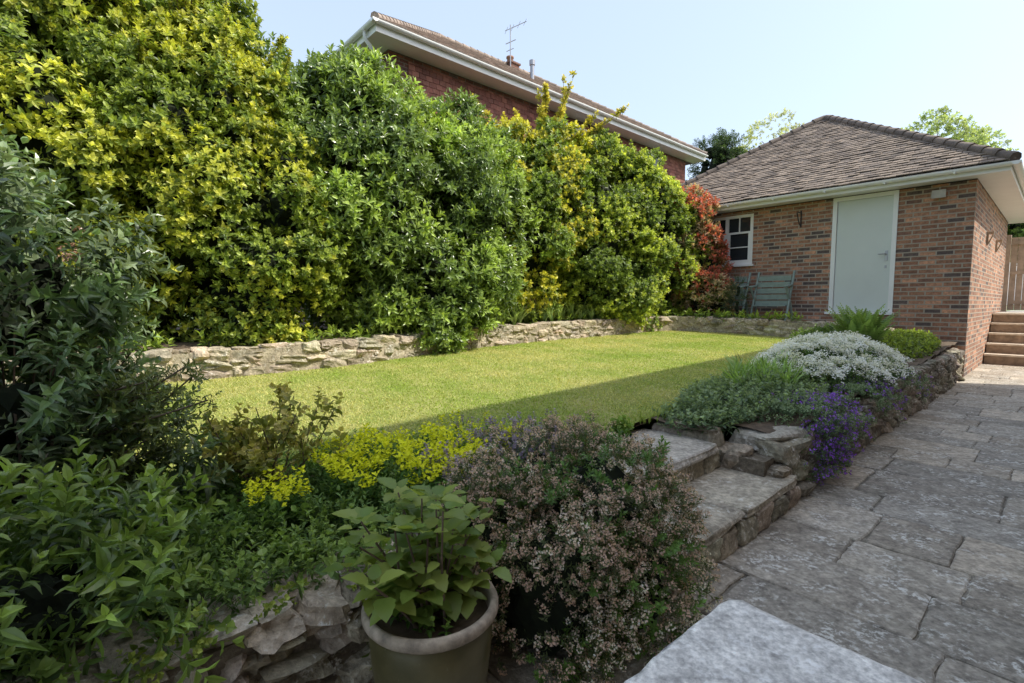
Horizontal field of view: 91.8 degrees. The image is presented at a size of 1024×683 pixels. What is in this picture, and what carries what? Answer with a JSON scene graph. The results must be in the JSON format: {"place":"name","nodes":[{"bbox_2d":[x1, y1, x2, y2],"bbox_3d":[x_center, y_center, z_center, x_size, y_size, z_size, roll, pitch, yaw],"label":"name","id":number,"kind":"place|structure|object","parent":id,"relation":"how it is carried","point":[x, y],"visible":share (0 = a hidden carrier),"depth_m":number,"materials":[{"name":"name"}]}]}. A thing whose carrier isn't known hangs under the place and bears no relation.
{"place":"outdoors","nodes":[
{"label":"outdoors","id":0,"kind":"place"},
{"bbox_2d":[36,330,789,483],"bbox_3d":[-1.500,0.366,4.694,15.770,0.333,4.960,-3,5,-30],"label":"lawn","id":1,"kind":"structure","parent":0,"point":[506,397],"depth_m":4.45,"materials":[{"name":"green plant"}]},
{"bbox_2d":[15,341,958,625],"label":"garden soil","id":2,"kind":"structure","parent":0,"point":[767,425],"depth_m":3.43,"materials":[{"name":"brown soil"}]},
{"bbox_2d":[0,124,246,574],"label":"viburnum shrub","id":3,"kind":"object","parent":2,"relation":"on","point":[57,400],"visible":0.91,"depth_m":1.76,"materials":[{"name":"green plant"}]},
{"bbox_2d":[0,435,250,682],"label":"penstemon plant","id":4,"kind":"object","parent":2,"relation":"on","point":[112,554],"visible":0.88,"depth_m":1.16,"materials":[{"name":"green plant"}]},
{"bbox_2d":[0,0,353,347],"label":"golden privet shrub","id":5,"kind":"object","parent":2,"relation":"on","point":[136,108],"visible":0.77,"depth_m":5.04,"materials":[{"name":"green plant"}]},
{"bbox_2d":[200,381,351,495],"bbox_3d":[-1.032,0.439,2.142,0.537,0.523,0.612,-3,5,-34],"label":"peony plant","id":6,"kind":"object","parent":2,"relation":"on","point":[244,443],"visible":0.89,"depth_m":2.02,"materials":[{"name":"green plant"}]},
{"bbox_2d":[237,17,543,355],"bbox_3d":[-1.631,-1.802,7.027,4.432,4.285,2.707,-3,6,-38],"label":"laurel shrub","id":7,"kind":"object","parent":2,"relation":"on","point":[422,196],"visible":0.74,"depth_m":6.26,"materials":[{"name":"green plant"}]},
{"bbox_2d":[241,409,556,541],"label":"yellow euphorbia flowers","id":8,"kind":"object","parent":2,"relation":"on","point":[402,451],"visible":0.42,"depth_m":1.97,"materials":[{"name":"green plant"}]},
{"bbox_2d":[0,316,838,386],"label":"curved stone wall","id":9,"kind":"structure","parent":2,"relation":"on","point":[237,361],"depth_m":6.12,"materials":[{"name":"beige stone"}]},
{"bbox_2d":[96,313,746,353],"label":"hedge bank","id":10,"kind":"structure","parent":9,"relation":"on","point":[179,344],"depth_m":5.42,"materials":[{"name":"soil"}]},
{"bbox_2d":[101,298,804,352],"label":"bank perennials","id":11,"kind":"object","parent":10,"relation":"on","point":[515,318],"visible":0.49,"depth_m":8.10,"materials":[{"name":"green plant"}]},
{"bbox_2d":[666,182,738,315],"bbox_3d":[3.916,-1.836,10.519,1.722,3.137,1.108,2,5,21],"label":"photinia shrub","id":12,"kind":"object","parent":10,"relation":"on","point":[710,288],"visible":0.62,"depth_m":10.31,"materials":[{"name":"red plant"}]},
{"bbox_2d":[720,274,751,317],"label":"rosemary shrub","id":13,"kind":"object","parent":10,"relation":"on","point":[736,308],"visible":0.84,"depth_m":9.87,"materials":[{"name":"green plant"}]},
{"bbox_2d":[470,70,629,323],"bbox_3d":[0.432,-2.353,8.715,3.271,4.900,1.944,-2,5,-22],"label":"golden choisya shrub","id":14,"kind":"object","parent":2,"relation":"on","point":[548,163],"visible":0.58,"depth_m":8.31,"materials":[{"name":"yellow plant"}]},
{"bbox_2d":[530,126,715,331],"bbox_3d":[2.145,-2.125,10.157,4.479,4.354,2.454,-3,5,-36],"label":"pittosporum shrub","id":15,"kind":"object","parent":2,"relation":"on","point":[626,272],"visible":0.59,"depth_m":9.36,"materials":[{"name":"green plant"}]},
{"bbox_2d":[651,365,837,435],"bbox_3d":[1.890,0.394,3.940,2.204,0.358,0.944,-4,6,-41],"label":"catmint plant","id":16,"kind":"object","parent":2,"relation":"on","point":[707,398],"visible":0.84,"depth_m":3.57,"materials":[{"name":"green plant"}]},
{"bbox_2d":[713,346,812,400],"bbox_3d":[2.203,0.256,4.284,0.788,0.400,1.322,4,6,39],"label":"daylily plant","id":17,"kind":"object","parent":2,"relation":"on","point":[735,367],"visible":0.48,"depth_m":4.17,"materials":[{"name":"green plant"}]},
{"bbox_2d":[728,425,807,451],"bbox_3d":[1.703,0.640,3.284,0.479,0.178,0.323,-2,5,-26],"label":"garden boulder","id":18,"kind":"object","parent":2,"relation":"on","point":[748,436],"visible":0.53,"depth_m":3.19,"materials":[{"name":"stone"}]},
{"bbox_2d":[789,323,836,342],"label":"geranium plant","id":19,"kind":"object","parent":2,"relation":"on","point":[827,328],"visible":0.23,"depth_m":7.85,"materials":[{"name":"green plant"}]},
{"bbox_2d":[750,330,917,394],"bbox_3d":[3.317,0.165,5.151,2.720,0.542,1.333,-4,6,-40],"label":"white candytuft","id":20,"kind":"object","parent":2,"relation":"on","point":[828,354],"visible":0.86,"depth_m":4.68,"materials":[{"name":"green plant"}]},
{"bbox_2d":[824,303,900,341],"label":"fern","id":21,"kind":"object","parent":2,"relation":"on","point":[873,326],"visible":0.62,"depth_m":6.07,"materials":[{"name":"green plant"}]},
{"bbox_2d":[879,327,940,361],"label":"euonymus plant","id":22,"kind":"object","parent":2,"relation":"on","point":[901,340],"visible":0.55,"depth_m":6.78,"materials":[{"name":"green plant"}]},
{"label":"bench terrace","id":23,"kind":"object","parent":2,"relation":"on","visible":0},
{"bbox_2d":[711,272,750,318],"bbox_3d":[4.632,-0.952,10.552,0.475,1.018,0.702,-4,6,-42],"label":"folding garden chair","id":24,"kind":"object","parent":23,"relation":"on","point":[743,285],"visible":0.32,"depth_m":10.38,"materials":[{"name":"green paint"}]},
{"bbox_2d":[749,270,795,320],"bbox_3d":[5.194,-0.904,9.930,0.475,1.018,0.722,-4,6,-42],"label":"folding garden chair","id":25,"kind":"object","parent":23,"relation":"on","point":[786,289],"visible":0.88,"depth_m":9.94,"materials":[{"name":"green paint"}]},
{"bbox_2d":[178,307,1023,526],"bbox_3d":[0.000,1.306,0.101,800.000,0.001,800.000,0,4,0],"label":"ground","id":26,"kind":"structure","parent":0,"point":[649,426],"depth_m":5.25,"materials":[{"name":"brown soil"}]},
{"bbox_2d":[0,515,534,682],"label":"rubble stone wall","id":27,"kind":"structure","parent":26,"relation":"on","point":[318,635],"depth_m":1.33,"materials":[{"name":"grey stone"}]},
{"bbox_2d":[0,421,590,682],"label":"ground cover","id":28,"kind":"object","parent":27,"relation":"on","point":[301,552],"visible":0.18,"depth_m":1.52,"materials":[{"name":"green plant"}]},
{"bbox_2d":[415,408,588,499],"bbox_3d":[-0.056,0.496,2.268,0.856,0.297,0.540,-3,5,-34],"label":"lavender plant","id":29,"kind":"object","parent":28,"relation":"on","point":[514,437],"visible":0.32,"depth_m":2.24,"materials":[{"name":"purple plant"}]},
{"bbox_2d":[298,50,684,320],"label":"walls","id":30,"kind":"structure","parent":26,"relation":"on","point":[402,61],"depth_m":10.90,"materials":[{"name":"brick"}]},
{"bbox_2d":[326,16,707,164],"bbox_3d":[-0.724,-3.336,16.901,12.864,6.500,8.818,-4,6,-42],"label":"fascia soffit gutter","id":31,"kind":"object","parent":30,"relation":"attached to","point":[375,32],"visible":0.36,"depth_m":11.22,"materials":[{"name":"white paint"}]},
{"bbox_2d":[370,11,706,159],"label":"roof","id":32,"kind":"structure","parent":31,"relation":"on","point":[449,42],"depth_m":14.22,"materials":[{"name":"ceramic"}]},
{"bbox_2d":[502,60,520,97],"bbox_3d":[-0.067,-8.968,17.101,0.480,1.100,0.580,-4,6,-42],"label":"chimney","id":33,"kind":"object","parent":32,"relation":"on","point":[515,64],"visible":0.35,"depth_m":16.86,"materials":[{"name":"brick"}]},
{"bbox_2d":[506,55,513,60],"bbox_3d":[-0.067,-9.641,17.049,0.260,0.250,0.260,0,4,0],"label":"chimney pot","id":34,"kind":"object","parent":33,"relation":"on","point":[508,57],"visible":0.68,"depth_m":16.96,"materials":[{"name":"orange ceramic"}]},
{"bbox_2d":[505,18,526,65],"bbox_3d":[0.126,-9.926,16.657,0.727,1.678,0.254,-1,4,-7],"label":"tv aerial","id":35,"kind":"object","parent":32,"relation":"attached to","point":[510,38],"visible":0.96,"depth_m":16.62,"materials":[{"name":"metal"}]},
{"bbox_2d":[529,59,534,78],"bbox_3d":[0.582,-7.590,14.311,0.162,0.980,0.170,0,4,0],"label":"flue pipe","id":36,"kind":"object","parent":32,"relation":"attached to","point":[531,63],"visible":0.7,"depth_m":14.24,"materials":[{"name":"metal"}]},
{"bbox_2d":[408,61,684,183],"bbox_3d":[2.022,-4.581,14.122,11.218,3.031,0.038,-4,6,-42],"label":"tile hanging","id":37,"kind":"object","parent":30,"relation":"attached to","point":[433,83],"visible":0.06,"depth_m":11.70,"materials":[{"name":"ceramic"}]},
{"bbox_2d":[685,127,754,180],"bbox_3d":[8.571,-4.487,20.238,3.163,8.341,3.140,0,4,0],"label":"yew tree","id":38,"kind":"object","parent":26,"relation":"on","point":[718,151],"visible":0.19,"depth_m":19.50,"materials":[{"name":"green plant"}]},
{"bbox_2d":[740,107,804,151],"bbox_3d":[11.590,-5.129,21.965,4.684,9.345,3.035,0,4,0],"label":"birch tree","id":39,"kind":"object","parent":26,"relation":"on","point":[781,129],"visible":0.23,"depth_m":21.24,"materials":[{"name":"green plant"}]},
{"bbox_2d":[670,115,1023,376],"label":"brick garage","id":40,"kind":"structure","parent":26,"relation":"on","point":[833,211],"depth_m":9.26,"materials":[{"name":"brick"}]},
{"bbox_2d":[708,217,750,260],"bbox_3d":[4.775,-2.221,11.002,0.006,0.960,1.030,-4,6,-42],"label":"window glass","id":41,"kind":"structure","parent":40,"relation":"in","point":[738,240],"depth_m":10.82,"materials":[{"name":"black glass"}]},
{"bbox_2d":[712,213,753,266],"bbox_3d":[4.747,-2.196,10.979,0.130,1.105,1.210,-4,6,-42],"label":"window frame","id":42,"kind":"structure","parent":40,"relation":"in","point":[738,263],"depth_m":10.75,"materials":[{"name":"white paint"}]},
{"bbox_2d":[833,195,893,311],"bbox_3d":[6.473,-1.583,9.164,0.040,2.064,0.850,-4,6,-42],"label":"door","id":43,"kind":"structure","parent":40,"relation":"in","point":[864,226],"depth_m":9.13,"materials":[{"name":"paint"}]},
{"bbox_2d":[754,348,964,496],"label":"retaining stone wall","id":44,"kind":"structure","parent":26,"relation":"on","point":[943,368],"depth_m":4.53,"materials":[{"name":"grey stone"}]},
{"bbox_2d":[900,105,1018,150],"bbox_3d":[21.131,-6.126,24.605,6.854,10.925,3.855,-1,5,-13],"label":"ash tree","id":45,"kind":"object","parent":26,"relation":"on","point":[975,132],"visible":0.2,"depth_m":23.33,"materials":[{"name":"green plant"}]},
{"bbox_2d":[984,313,1023,365],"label":"gate steps","id":46,"kind":"structure","parent":26,"relation":"on","point":[1005,344],"depth_m":10.18,"materials":[{"name":"brown wood"}]},
{"bbox_2d":[1007,223,1023,270],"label":"beech tree","id":47,"kind":"object","parent":26,"relation":"on","point":[1015,230],"visible":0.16,"depth_m":15.55,"materials":[{"name":"green plant"}]},
{"bbox_2d":[567,130,658,166],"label":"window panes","id":48,"kind":"object","parent":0,"point":[657,160],"depth_m":16.42,"materials":[{"name":"glass"}]},
{"bbox_2d":[213,0,1023,298],"label":"sky","id":49,"kind":"structure","parent":0,"point":[686,70],"materials":[{"name":"blue"}]},
{"bbox_2d":[486,364,1023,682],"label":"flagstone patio","id":50,"kind":"structure","parent":0,"point":[901,548],"depth_m":2.40,"materials":[{"name":"grey stone"}]},
{"bbox_2d":[320,477,511,682],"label":"potted hydrangea","id":51,"kind":"object","parent":50,"relation":"on","point":[429,611],"visible":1,"depth_m":1.31,"materials":[{"name":"plant"}]},
{"bbox_2d":[439,409,722,682],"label":"heather mound","id":52,"kind":"object","parent":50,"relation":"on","point":[581,557],"visible":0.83,"depth_m":1.68,"materials":[{"name":"pink plant"}]},
{"bbox_2d":[593,419,800,595],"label":"garden steps","id":53,"kind":"structure","parent":50,"relation":"on","point":[748,492],"depth_m":2.86,"materials":[{"name":"stone"}]},
{"bbox_2d":[607,414,633,457],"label":"potted seedling","id":54,"kind":"object","parent":53,"relation":"on","point":[622,418],"visible":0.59,"depth_m":2.85,"materials":[{"name":"green plant"}]},
{"bbox_2d":[734,366,934,485],"bbox_3d":[2.910,0.609,4.217,3.501,0.551,0.625,-4,6,-42],"label":"purple aubrieta","id":55,"kind":"object","parent":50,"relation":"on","point":[834,451],"visible":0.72,"depth_m":3.43,"materials":[{"name":"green plant"}]},
{"bbox_2d":[624,600,921,682],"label":"garden pier","id":56,"kind":"structure","parent":0,"point":[734,641],"depth_m":0.73,"materials":[{"name":"stone"}]},
{"bbox_2d":[996,310,1023,312],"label":"path","id":57,"kind":"structure","parent":0,"point":[1012,311],"depth_m":11.27,"materials":[{"name":"grey stone"}]},
{"bbox_2d":[1001,235,1023,311],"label":"timber gate","id":58,"kind":"structure","parent":57,"relation":"on","point":[1012,275],"depth_m":12.60,"materials":[{"name":"brown wood"}]}
]}

